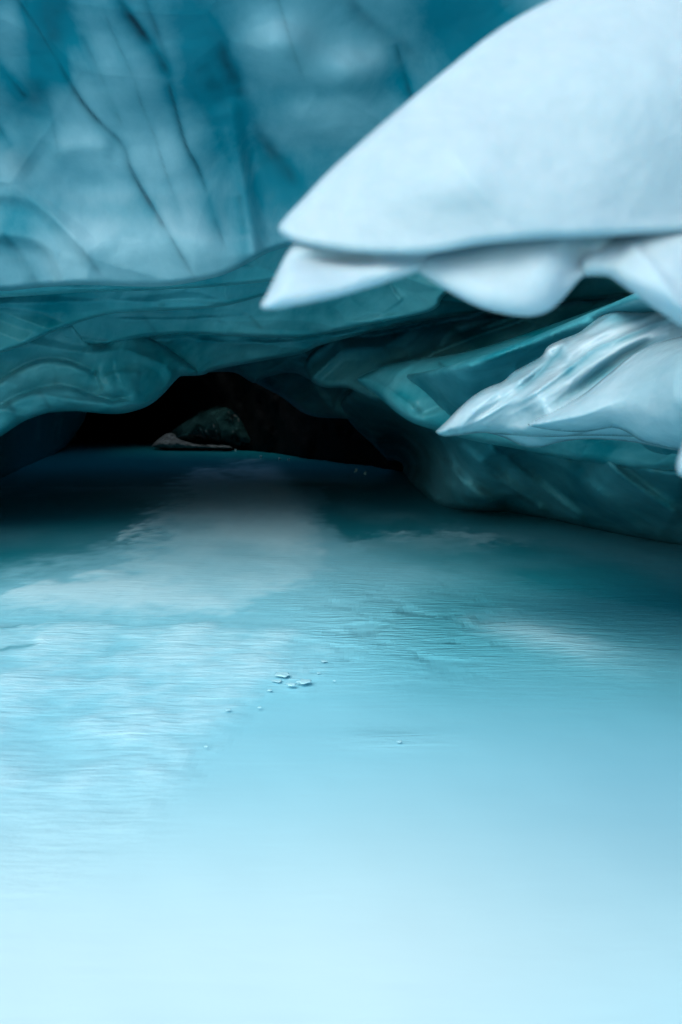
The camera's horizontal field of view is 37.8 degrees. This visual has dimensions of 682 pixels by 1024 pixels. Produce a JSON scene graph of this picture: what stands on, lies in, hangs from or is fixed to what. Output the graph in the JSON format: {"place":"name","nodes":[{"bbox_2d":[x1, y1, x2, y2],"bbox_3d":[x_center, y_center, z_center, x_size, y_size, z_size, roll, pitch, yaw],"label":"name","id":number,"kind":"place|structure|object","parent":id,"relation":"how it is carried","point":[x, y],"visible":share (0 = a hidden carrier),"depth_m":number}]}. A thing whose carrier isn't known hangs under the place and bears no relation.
{"place":"outdoors","nodes":[
{"label":"outdoors","id":0,"kind":"place"},
{"bbox_2d":[0,0,548,290],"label":"ice ceiling","id":1,"kind":"structure","parent":0,"point":[150,143],"depth_m":6.18},
{"bbox_2d":[0,441,681,1023],"bbox_3d":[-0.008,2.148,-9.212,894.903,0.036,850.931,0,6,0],"label":"meltwater pool","id":2,"kind":"structure","parent":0,"point":[494,837],"depth_m":3.50},
{"bbox_2d":[0,411,86,477],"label":"ice wall","id":3,"kind":"structure","parent":2,"relation":"on","point":[31,441],"depth_m":23.50},
{"bbox_2d":[151,433,232,448],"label":"gravel bank","id":4,"kind":"structure","parent":2,"relation":"on","point":[169,441],"depth_m":29.12},
{"bbox_2d":[171,406,250,447],"bbox_3d":[-3.901,-2.598,30.156,2.498,1.323,3.484,-4,7,-33],"label":"rock","id":5,"kind":"object","parent":4,"relation":"on","point":[218,425],"visible":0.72,"depth_m":29.22},
{"bbox_2d":[76,372,402,470],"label":"rock wall","id":6,"kind":"structure","parent":2,"relation":"on","point":[272,422],"depth_m":28.55},
{"bbox_2d":[274,672,289,676],"bbox_3d":[-0.259,0.727,4.455,0.075,0.006,0.086,1,6,8],"label":"ice chip","id":7,"kind":"object","parent":2,"relation":"on","point":[283,674],"visible":1,"depth_m":4.44},
{"bbox_2d":[296,679,310,683],"bbox_3d":[-0.161,0.739,4.341,0.067,0.006,0.077,1,6,13],"label":"ice chip","id":8,"kind":"object","parent":2,"relation":"on","point":[303,681],"visible":1,"depth_m":4.33},
{"bbox_2d":[341,294,681,544],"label":"ice wall","id":9,"kind":"structure","parent":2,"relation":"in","point":[455,472],"depth_m":9.02},
{"bbox_2d":[257,373,352,419],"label":"ice arch","id":10,"kind":"structure","parent":9,"relation":"attached to","point":[301,393],"depth_m":15.60},
{"bbox_2d":[358,302,678,469],"bbox_3d":[2.265,-1.116,8.004,2.107,1.504,6.340,-5,8,-40],"label":"ice ledge","id":11,"kind":"object","parent":9,"relation":"attached to","point":[395,389],"visible":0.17,"depth_m":8.22},
{"bbox_2d":[435,312,681,450],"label":"ice ledge","id":12,"kind":"object","parent":9,"relation":"attached to","point":[616,376],"visible":0.95,"depth_m":4.39},
{"bbox_3d":[0.019,-6.613,23.396,23.256,11.830,40.324,0,6,0],"label":"glacier vault","id":13,"kind":"object","parent":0,"visible":0},
{"bbox_2d":[0,325,197,435],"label":"ice shelf","id":14,"kind":"object","parent":13,"relation":"attached to","point":[57,371],"visible":0.83,"depth_m":9.34},
{"bbox_2d":[0,281,272,352],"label":"ice shelf","id":15,"kind":"object","parent":13,"relation":"attached to","point":[24,320],"visible":0.23,"depth_m":8.26},
{"bbox_2d":[0,245,292,297],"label":"ice shelf","id":16,"kind":"object","parent":13,"relation":"attached to","point":[264,268],"visible":0.05,"depth_m":7.43},
{"bbox_2d":[64,272,448,344],"bbox_3d":[-0.686,-2.083,9.550,6.163,1.156,2.427,2,6,18],"label":"ice shelf","id":17,"kind":"object","parent":13,"relation":"attached to","point":[415,293],"visible":0.34,"depth_m":9.11},
{"bbox_2d":[150,275,633,375],"bbox_3d":[0.668,-2.049,10.603,7.286,1.545,3.168,1,6,11],"label":"ice shelf","id":18,"kind":"object","parent":13,"relation":"attached to","point":[203,354],"visible":0.16,"depth_m":10.40},
{"bbox_2d":[304,296,626,401],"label":"ice arch","id":19,"kind":"structure","parent":18,"relation":"hanging from","point":[347,362],"depth_m":10.88},
{"bbox_2d":[211,347,315,382],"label":"ice arch","id":20,"kind":"structure","parent":19,"relation":"attached to","point":[254,372],"depth_m":13.24},
{"bbox_2d":[261,0,681,475],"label":"ice overhang","id":21,"kind":"object","parent":13,"relation":"attached to","point":[528,163],"visible":1,"depth_m":1.32}
]}

